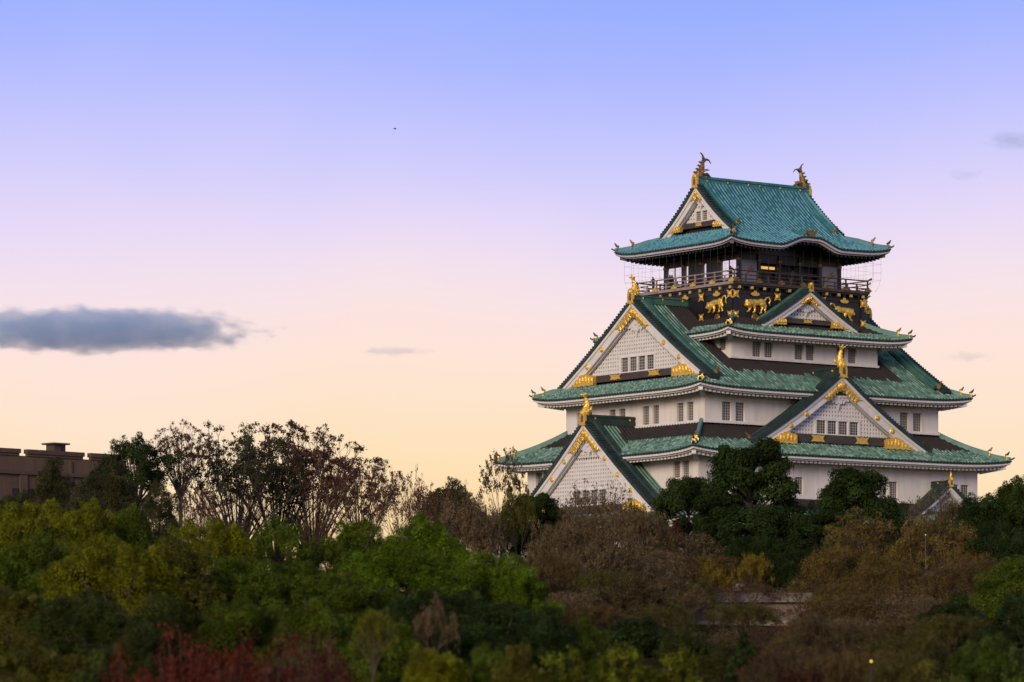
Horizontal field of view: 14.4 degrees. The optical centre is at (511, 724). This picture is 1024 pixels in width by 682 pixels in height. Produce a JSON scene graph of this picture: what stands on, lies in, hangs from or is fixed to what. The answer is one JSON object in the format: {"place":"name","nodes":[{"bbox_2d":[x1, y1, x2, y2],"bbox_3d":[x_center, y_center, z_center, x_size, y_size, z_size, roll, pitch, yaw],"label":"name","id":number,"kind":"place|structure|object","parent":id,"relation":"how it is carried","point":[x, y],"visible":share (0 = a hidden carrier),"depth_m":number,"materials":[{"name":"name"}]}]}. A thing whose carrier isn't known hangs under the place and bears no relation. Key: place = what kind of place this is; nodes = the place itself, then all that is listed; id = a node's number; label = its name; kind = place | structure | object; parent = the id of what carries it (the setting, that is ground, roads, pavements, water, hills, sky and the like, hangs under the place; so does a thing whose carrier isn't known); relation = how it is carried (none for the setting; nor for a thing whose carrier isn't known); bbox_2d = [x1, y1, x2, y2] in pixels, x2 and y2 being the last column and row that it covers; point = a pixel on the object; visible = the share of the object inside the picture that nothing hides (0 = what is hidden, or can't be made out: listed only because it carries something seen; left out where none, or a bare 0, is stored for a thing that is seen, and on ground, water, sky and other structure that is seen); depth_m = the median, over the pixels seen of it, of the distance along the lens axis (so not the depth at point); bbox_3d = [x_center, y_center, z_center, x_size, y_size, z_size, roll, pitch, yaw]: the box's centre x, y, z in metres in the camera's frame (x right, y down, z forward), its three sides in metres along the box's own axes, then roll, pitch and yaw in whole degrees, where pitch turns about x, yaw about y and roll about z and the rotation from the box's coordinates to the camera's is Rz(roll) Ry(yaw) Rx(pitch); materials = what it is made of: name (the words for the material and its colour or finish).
{"place":"outdoors","nodes":[
{"label":"outdoors","id":0,"kind":"place"},
{"bbox_2d":[0,591,1022,681],"bbox_3d":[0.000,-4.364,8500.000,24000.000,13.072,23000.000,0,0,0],"label":"ground","id":1,"kind":"structure","parent":0,"point":[649,661],"depth_m":199.41,"materials":[{"name":"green plant"}]},
{"bbox_2d":[0,585,50,668],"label":"broadleaf tree","id":2,"kind":"object","parent":1,"relation":"on","point":[24,604],"visible":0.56,"depth_m":167.37,"materials":[{"name":"green plant"}]},
{"bbox_2d":[0,498,84,600],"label":"broadleaf tree","id":3,"kind":"object","parent":1,"relation":"on","point":[15,526],"visible":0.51,"depth_m":213.09,"materials":[{"name":"green plant"}]},
{"bbox_2d":[0,634,95,681],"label":"broadleaf tree","id":4,"kind":"object","parent":1,"relation":"on","point":[44,666],"visible":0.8,"depth_m":137.45,"materials":[{"name":"green plant"}]},
{"bbox_2d":[23,457,75,529],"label":"broadleaf tree","id":5,"kind":"object","parent":1,"relation":"on","point":[48,485],"visible":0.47,"depth_m":299.59,"materials":[{"name":"green plant"}]},
{"bbox_2d":[0,530,122,635],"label":"broadleaf tree","id":6,"kind":"object","parent":1,"relation":"on","point":[19,570],"visible":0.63,"depth_m":194.97,"materials":[{"name":"green plant"}]},
{"bbox_2d":[0,442,125,506],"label":"parapet building","id":7,"kind":"structure","parent":1,"relation":"on","point":[18,473],"depth_m":402.89,"materials":[{"name":"brown"}]},
{"bbox_2d":[18,586,173,677],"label":"broadleaf tree","id":8,"kind":"object","parent":1,"relation":"on","point":[58,629],"visible":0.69,"depth_m":158.68,"materials":[{"name":"green plant"}]},
{"bbox_2d":[46,497,147,650],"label":"broadleaf tree","id":9,"kind":"object","parent":1,"relation":"on","point":[98,523],"visible":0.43,"depth_m":221.43,"materials":[{"name":"green plant"}]},
{"bbox_2d":[35,536,186,639],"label":"broadleaf tree","id":10,"kind":"object","parent":1,"relation":"on","point":[128,575],"visible":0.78,"depth_m":189.01,"materials":[{"name":"green plant"}]},
{"bbox_2d":[82,460,141,599],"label":"broadleaf tree","id":11,"kind":"object","parent":1,"relation":"on","point":[118,495],"visible":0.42,"depth_m":305.04,"materials":[{"name":"green plant"}]},
{"bbox_2d":[92,628,168,681],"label":"broadleaf tree","id":12,"kind":"object","parent":1,"relation":"on","point":[134,660],"visible":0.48,"depth_m":141.53,"materials":[{"name":"green plant"}]},
{"bbox_2d":[103,501,160,598],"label":"broadleaf tree","id":13,"kind":"object","parent":1,"relation":"on","point":[133,527],"visible":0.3,"depth_m":225.06,"materials":[{"name":"green plant"}]},
{"bbox_2d":[87,431,179,503],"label":"broadleaf tree","id":14,"kind":"object","parent":1,"relation":"on","point":[142,474],"visible":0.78,"depth_m":335.28,"materials":[{"name":"green plant"}]},
{"bbox_2d":[139,478,186,550],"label":"broadleaf tree","id":15,"kind":"object","parent":1,"relation":"on","point":[158,509],"visible":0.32,"depth_m":295.16,"materials":[{"name":"green plant"}]},
{"bbox_2d":[119,588,226,680],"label":"broadleaf tree","id":16,"kind":"object","parent":1,"relation":"on","point":[168,613],"visible":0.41,"depth_m":167.67,"materials":[{"name":"green plant"}]},
{"bbox_2d":[145,609,215,681],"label":"shrub","id":17,"kind":"object","parent":1,"relation":"on","point":[180,670],"visible":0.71,"depth_m":133.90,"materials":[{"name":"red plant"}]},
{"bbox_2d":[148,418,215,540],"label":"umbrella tree","id":18,"kind":"object","parent":1,"relation":"on","point":[176,483],"visible":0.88,"depth_m":339.70,"materials":[{"name":"brown plant"}]},
{"bbox_2d":[134,534,236,647],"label":"broadleaf tree","id":19,"kind":"object","parent":1,"relation":"on","point":[192,584],"visible":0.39,"depth_m":191.17,"materials":[{"name":"green plant"}]},
{"bbox_2d":[173,475,223,573],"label":"bare tree","id":20,"kind":"object","parent":1,"relation":"on","point":[199,509],"visible":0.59,"depth_m":319.55,"materials":[{"name":"brown plant"}]},
{"bbox_2d":[156,515,257,584],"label":"broadleaf tree","id":21,"kind":"object","parent":1,"relation":"on","point":[220,541],"visible":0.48,"depth_m":218.84,"materials":[{"name":"green plant"}]},
{"bbox_2d":[159,420,311,538],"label":"umbrella tree","id":22,"kind":"object","parent":1,"relation":"on","point":[249,519],"visible":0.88,"depth_m":345.05,"materials":[{"name":"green plant"}]},
{"bbox_2d":[175,596,299,681],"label":"broadleaf tree","id":23,"kind":"object","parent":1,"relation":"on","point":[257,621],"visible":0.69,"depth_m":169.06,"materials":[{"name":"green plant"}]},
{"bbox_2d":[171,554,314,647],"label":"broadleaf tree","id":24,"kind":"object","parent":1,"relation":"on","point":[254,582],"visible":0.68,"depth_m":194.51,"materials":[{"name":"green plant"}]},
{"bbox_2d":[206,419,339,563],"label":"umbrella tree","id":25,"kind":"object","parent":1,"relation":"on","point":[291,424],"visible":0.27,"depth_m":353.03,"materials":[{"name":"brown plant"}]},
{"bbox_2d":[239,622,310,681],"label":"shrub","id":26,"kind":"object","parent":1,"relation":"on","point":[254,675],"visible":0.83,"depth_m":130.79,"materials":[{"name":"red plant"}]},
{"bbox_2d":[244,515,319,638],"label":"broadleaf tree","id":27,"kind":"object","parent":1,"relation":"on","point":[277,534],"visible":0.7,"depth_m":227.00,"materials":[{"name":"green plant"}]},
{"bbox_2d":[257,620,342,681],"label":"tree","id":28,"kind":"object","parent":1,"relation":"on","point":[310,671],"visible":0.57,"depth_m":133.85,"materials":[{"name":"red plant"}]},
{"bbox_2d":[256,558,354,617],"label":"broadleaf tree","id":29,"kind":"object","parent":1,"relation":"on","point":[307,577],"visible":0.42,"depth_m":196.76,"materials":[{"name":"green plant"}]},
{"bbox_2d":[252,595,362,681],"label":"broadleaf tree","id":30,"kind":"object","parent":1,"relation":"on","point":[314,620],"visible":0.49,"depth_m":165.46,"materials":[{"name":"green plant"}]},
{"bbox_2d":[232,423,383,568],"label":"umbrella tree","id":31,"kind":"object","parent":1,"relation":"on","point":[304,453],"visible":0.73,"depth_m":348.90,"materials":[{"name":"brown plant"}]},
{"bbox_2d":[303,571,397,658],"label":"broadleaf tree","id":32,"kind":"object","parent":1,"relation":"on","point":[353,601],"visible":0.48,"depth_m":185.27,"materials":[{"name":"green plant"}]},
{"bbox_2d":[305,516,402,593],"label":"broadleaf tree","id":33,"kind":"object","parent":1,"relation":"on","point":[348,541],"visible":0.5,"depth_m":231.16,"materials":[{"name":"green plant"}]},
{"bbox_2d":[311,457,410,544],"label":"umbrella tree","id":34,"kind":"object","parent":1,"relation":"on","point":[356,491],"visible":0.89,"depth_m":343.04,"materials":[{"name":"brown plant"}]},
{"bbox_2d":[349,606,399,681],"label":"autumn tree","id":35,"kind":"object","parent":1,"relation":"on","point":[378,626],"visible":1,"depth_m":141.92,"materials":[{"name":"green plant"}]},
{"bbox_2d":[337,620,417,681],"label":"broadleaf tree","id":36,"kind":"object","parent":1,"relation":"on","point":[400,651],"visible":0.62,"depth_m":157.28,"materials":[{"name":"green plant"}]},
{"bbox_2d":[328,544,483,609],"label":"broadleaf tree","id":37,"kind":"object","parent":1,"relation":"on","point":[384,570],"visible":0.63,"depth_m":202.71,"materials":[{"name":"green plant"}]},
{"bbox_2d":[369,466,443,535],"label":"bare tree","id":38,"kind":"object","parent":1,"relation":"on","point":[390,498],"visible":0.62,"depth_m":339.31,"materials":[{"name":"brown plant"}]},
{"bbox_2d":[360,510,471,602],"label":"broadleaf tree","id":39,"kind":"object","parent":1,"relation":"on","point":[424,533],"visible":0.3,"depth_m":225.13,"materials":[{"name":"green plant"}]},
{"bbox_2d":[411,592,460,652],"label":"autumn tree","id":40,"kind":"object","parent":1,"relation":"on","point":[422,622],"visible":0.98,"depth_m":157.88,"materials":[{"name":"brown plant"}]},
{"bbox_2d":[401,642,471,681],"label":"broadleaf tree","id":41,"kind":"object","parent":1,"relation":"on","point":[431,666],"visible":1,"depth_m":135.69,"materials":[{"name":"green plant"}]},
{"bbox_2d":[373,588,504,651],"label":"broadleaf tree","id":42,"kind":"object","parent":1,"relation":"on","point":[404,609],"visible":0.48,"depth_m":178.99,"materials":[{"name":"green plant"}]},
{"bbox_2d":[434,480,507,566],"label":"autumn tree","id":43,"kind":"object","parent":1,"relation":"on","point":[480,536],"visible":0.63,"depth_m":317.18,"materials":[{"name":"brown plant"}]},
{"bbox_2d":[433,618,521,681],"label":"broadleaf tree","id":44,"kind":"object","parent":1,"relation":"on","point":[464,652],"visible":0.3,"depth_m":159.49,"materials":[{"name":"green plant"}]},
{"bbox_2d":[429,549,551,611],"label":"broadleaf tree","id":45,"kind":"object","parent":1,"relation":"on","point":[492,577],"visible":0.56,"depth_m":206.92,"materials":[{"name":"green plant"}]},
{"bbox_2d":[431,600,561,664],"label":"broadleaf tree","id":46,"kind":"object","parent":1,"relation":"on","point":[488,614],"visible":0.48,"depth_m":177.32,"materials":[{"name":"green plant"}]},
{"bbox_2d":[468,642,528,681],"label":"broadleaf tree","id":47,"kind":"object","parent":1,"relation":"on","point":[481,671],"visible":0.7,"depth_m":137.57,"materials":[{"name":"green plant"}]},
{"bbox_2d":[478,446,529,556],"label":"slender tree","id":48,"kind":"object","parent":1,"relation":"on","point":[514,483],"visible":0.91,"depth_m":351.76,"materials":[{"name":"brown plant"}]},
{"bbox_2d":[496,491,537,563],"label":"autumn tree","id":49,"kind":"object","parent":1,"relation":"on","point":[517,506],"visible":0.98,"depth_m":343.47,"materials":[{"name":"green plant"}]},
{"bbox_2d":[490,642,549,681],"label":"broadleaf tree","id":50,"kind":"object","parent":1,"relation":"on","point":[509,671],"visible":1,"depth_m":135.82,"materials":[{"name":"green plant"}]},
{"bbox_2d":[491,563,566,618],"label":"broadleaf tree","id":51,"kind":"object","parent":1,"relation":"on","point":[525,581],"visible":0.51,"depth_m":205.44,"materials":[{"name":"green plant"}]},
{"bbox_2d":[508,492,561,564],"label":"evergreen tree","id":52,"kind":"object","parent":1,"relation":"on","point":[542,500],"visible":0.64,"depth_m":347.07,"materials":[{"name":"green plant"}]},
{"bbox_2d":[500,605,581,681],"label":"broadleaf tree","id":53,"kind":"object","parent":1,"relation":"on","point":[547,632],"visible":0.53,"depth_m":165.59,"materials":[{"name":"green plant"}]},
{"bbox_2d":[523,519,588,568],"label":"autumn tree","id":54,"kind":"object","parent":1,"relation":"on","point":[565,538],"visible":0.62,"depth_m":315.77,"materials":[{"name":"brown plant"}]},
{"bbox_2d":[528,543,586,589],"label":"thicket bush","id":55,"kind":"object","parent":1,"relation":"on","point":[550,567],"visible":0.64,"depth_m":269.38,"materials":[{"name":"brown plant"}]},
{"bbox_2d":[528,644,594,681],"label":"feathery shrub","id":56,"kind":"object","parent":1,"relation":"on","point":[573,674],"visible":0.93,"depth_m":139.66,"materials":[{"name":"green plant"}]},
{"bbox_2d":[540,616,617,681],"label":"broadleaf tree","id":57,"kind":"object","parent":1,"relation":"on","point":[589,640],"visible":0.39,"depth_m":167.39,"materials":[{"name":"green plant"}]},
{"bbox_2d":[542,533,639,578],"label":"thicket bush","id":58,"kind":"object","parent":1,"relation":"on","point":[587,557],"visible":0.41,"depth_m":302.64,"materials":[{"name":"brown plant"}]},
{"bbox_2d":[560,603,632,641],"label":"thicket bush","id":59,"kind":"object","parent":1,"relation":"on","point":[606,614],"visible":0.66,"depth_m":209.26,"materials":[{"name":"brown plant"}]},
{"bbox_2d":[555,478,644,554],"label":"bare tree","id":60,"kind":"object","parent":1,"relation":"on","point":[605,510],"visible":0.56,"depth_m":352.05,"materials":[{"name":"brown plant"}]},
{"bbox_2d":[583,640,660,681],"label":"feathery shrub","id":61,"kind":"object","parent":1,"relation":"on","point":[628,671],"visible":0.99,"depth_m":141.81,"materials":[{"name":"green plant"}]},
{"bbox_2d":[567,564,679,628],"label":"thicket bush","id":62,"kind":"object","parent":1,"relation":"on","point":[631,588],"visible":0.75,"depth_m":260.31,"materials":[{"name":"brown plant"}]},
{"bbox_2d":[603,614,667,657],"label":"shrub","id":63,"kind":"object","parent":1,"relation":"on","point":[634,632],"visible":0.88,"depth_m":189.35,"materials":[{"name":"green plant"}]},
{"bbox_2d":[612,505,678,550],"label":"autumn tree","id":64,"kind":"object","parent":1,"relation":"on","point":[647,526],"visible":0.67,"depth_m":345.23,"materials":[{"name":"brown plant"}]},
{"bbox_2d":[607,541,696,596],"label":"bare tree","id":65,"kind":"object","parent":1,"relation":"on","point":[651,558],"visible":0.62,"depth_m":305.16,"materials":[{"name":"brown plant"}]},
{"bbox_2d":[629,599,698,631],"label":"thicket bush","id":66,"kind":"object","parent":1,"relation":"on","point":[671,620],"visible":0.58,"depth_m":219.32,"materials":[{"name":"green plant"}]},
{"bbox_2d":[646,646,702,681],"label":"feathery shrub","id":67,"kind":"object","parent":1,"relation":"on","point":[681,671],"visible":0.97,"depth_m":143.58,"materials":[{"name":"green plant"}]},
{"bbox_2d":[651,627,715,661],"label":"shrub","id":68,"kind":"object","parent":1,"relation":"on","point":[675,641],"visible":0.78,"depth_m":185.41,"materials":[{"name":"green plant"}]},
{"bbox_2d":[648,475,724,561],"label":"evergreen tree","id":69,"kind":"object","parent":1,"relation":"on","point":[679,496],"visible":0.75,"depth_m":363.02,"materials":[{"name":"green plant"}]},
{"bbox_2d":[685,645,774,681],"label":"broadleaf tree","id":70,"kind":"object","parent":1,"relation":"on","point":[714,665],"visible":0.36,"depth_m":175.06,"materials":[{"name":"green plant"}]},
{"bbox_2d":[462,152,1014,590],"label":"castle keep","id":71,"kind":"structure","parent":1,"relation":"on","point":[817,371],"depth_m":421.38,"materials":[{"name":"paint"}]},
{"bbox_2d":[703,601,782,640],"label":"thicket bush","id":72,"kind":"object","parent":1,"relation":"on","point":[765,616],"visible":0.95,"depth_m":229.66,"materials":[{"name":"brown plant"}]},
{"bbox_2d":[723,629,763,681],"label":"conifer tree","id":73,"kind":"object","parent":1,"relation":"on","point":[741,648],"visible":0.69,"depth_m":155.81,"materials":[{"name":"green plant"}]},
{"bbox_2d":[690,436,806,587],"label":"evergreen tree","id":74,"kind":"object","parent":1,"relation":"on","point":[731,470],"visible":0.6,"depth_m":371.72,"materials":[{"name":"green plant"}]},
{"bbox_2d":[706,504,790,573],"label":"evergreen tree","id":75,"kind":"object","parent":1,"relation":"on","point":[769,518],"visible":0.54,"depth_m":349.88,"materials":[{"name":"green plant"}]},
{"bbox_2d":[728,552,774,623],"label":"autumn tree","id":76,"kind":"object","parent":1,"relation":"on","point":[750,566],"visible":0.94,"depth_m":325.91,"materials":[{"name":"yellow plant"}]},
{"bbox_2d":[718,531,811,585],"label":"broadleaf tree","id":77,"kind":"object","parent":1,"relation":"on","point":[758,545],"visible":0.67,"depth_m":345.10,"materials":[{"name":"green plant"}]},
{"bbox_2d":[742,552,816,590],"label":"broadleaf tree","id":78,"kind":"object","parent":1,"relation":"on","point":[785,571],"visible":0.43,"depth_m":341.18,"materials":[{"name":"green plant"}]},
{"bbox_2d":[614,593,982,625],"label":"boundary wall","id":79,"kind":"structure","parent":1,"relation":"on","point":[702,619],"depth_m":328.75,"materials":[{"name":"stone"}]},
{"bbox_2d":[771,509,858,553],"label":"evergreen tree","id":80,"kind":"object","parent":1,"relation":"on","point":[809,528],"visible":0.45,"depth_m":348.34,"materials":[{"name":"green plant"}]},
{"bbox_2d":[786,649,869,681],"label":"thicket bush","id":81,"kind":"object","parent":1,"relation":"on","point":[836,667],"visible":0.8,"depth_m":145.45,"materials":[{"name":"brown plant"}]},
{"bbox_2d":[781,605,906,665],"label":"thicket bush","id":82,"kind":"object","parent":1,"relation":"on","point":[853,639],"visible":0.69,"depth_m":179.32,"materials":[{"name":"brown plant"}]},
{"bbox_2d":[777,543,910,597],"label":"thicket bush","id":83,"kind":"object","parent":1,"relation":"on","point":[834,560],"visible":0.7,"depth_m":306.58,"materials":[{"name":"brown plant"}]},
{"bbox_2d":[803,589,908,629],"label":"thicket bush","id":84,"kind":"object","parent":1,"relation":"on","point":[864,607],"visible":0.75,"depth_m":238.96,"materials":[{"name":"brown plant"}]},
{"bbox_2d":[821,505,900,558],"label":"autumn tree","id":85,"kind":"object","parent":1,"relation":"on","point":[876,537],"visible":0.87,"depth_m":330.75,"materials":[{"name":"brown plant"}]},
{"bbox_2d":[811,466,921,568],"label":"evergreen tree","id":86,"kind":"object","parent":1,"relation":"on","point":[842,491],"visible":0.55,"depth_m":365.85,"materials":[{"name":"green plant"}]},
{"bbox_2d":[841,556,921,592],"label":"thicket bush","id":87,"kind":"object","parent":1,"relation":"on","point":[876,572],"visible":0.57,"depth_m":300.74,"materials":[{"name":"brown plant"}]},
{"bbox_2d":[861,642,941,681],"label":"thicket bush","id":88,"kind":"object","parent":1,"relation":"on","point":[884,672],"visible":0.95,"depth_m":143.47,"materials":[{"name":"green plant"}]},
{"bbox_2d":[855,626,951,658],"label":"thicket bush","id":89,"kind":"object","parent":1,"relation":"on","point":[912,641],"visible":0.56,"depth_m":175.16,"materials":[{"name":"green plant"}]},
{"bbox_2d":[882,514,981,571],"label":"autumn tree","id":90,"kind":"object","parent":1,"relation":"on","point":[908,540],"visible":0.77,"depth_m":326.64,"materials":[{"name":"brown plant"}]},
{"bbox_2d":[907,591,988,647],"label":"broadleaf tree","id":91,"kind":"object","parent":1,"relation":"on","point":[959,607],"visible":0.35,"depth_m":229.40,"materials":[{"name":"green plant"}]},
{"bbox_2d":[906,611,997,650],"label":"thicket bush","id":92,"kind":"object","parent":1,"relation":"on","point":[950,624],"visible":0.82,"depth_m":199.32,"materials":[{"name":"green plant"}]},
{"bbox_2d":[918,552,1003,606],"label":"thicket bush","id":93,"kind":"object","parent":1,"relation":"on","point":[970,570],"visible":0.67,"depth_m":291.25,"materials":[{"name":"brown plant"}]},
{"bbox_2d":[946,631,1017,681],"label":"broadleaf tree","id":94,"kind":"object","parent":1,"relation":"on","point":[982,659],"visible":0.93,"depth_m":147.44,"materials":[{"name":"green plant"}]},
{"bbox_2d":[940,492,1023,572],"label":"broadleaf tree","id":95,"kind":"object","parent":1,"relation":"on","point":[976,512],"visible":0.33,"depth_m":348.94,"materials":[{"name":"green plant"}]},
{"bbox_2d":[963,522,1023,621],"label":"broadleaf tree","id":96,"kind":"object","parent":1,"relation":"on","point":[1005,544],"visible":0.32,"depth_m":319.19,"materials":[{"name":"green plant"}]},
{"bbox_2d":[967,553,1023,631],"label":"broadleaf tree","id":97,"kind":"object","parent":1,"relation":"on","point":[1015,573],"visible":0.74,"depth_m":249.47,"materials":[{"name":"green plant"}]},
{"bbox_2d":[974,590,1023,661],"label":"broadleaf tree","id":98,"kind":"object","parent":1,"relation":"on","point":[1015,615],"visible":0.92,"depth_m":189.78,"materials":[{"name":"green plant"}]},
{"bbox_2d":[984,474,1023,536],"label":"broadleaf tree","id":99,"kind":"object","parent":1,"relation":"on","point":[1012,492],"visible":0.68,"depth_m":350.28,"materials":[{"name":"green plant"}]},
{"bbox_2d":[0,0,1023,588],"label":"sky","id":100,"kind":"structure","parent":0,"point":[215,211],"materials":[{"name":"multicoloured"}]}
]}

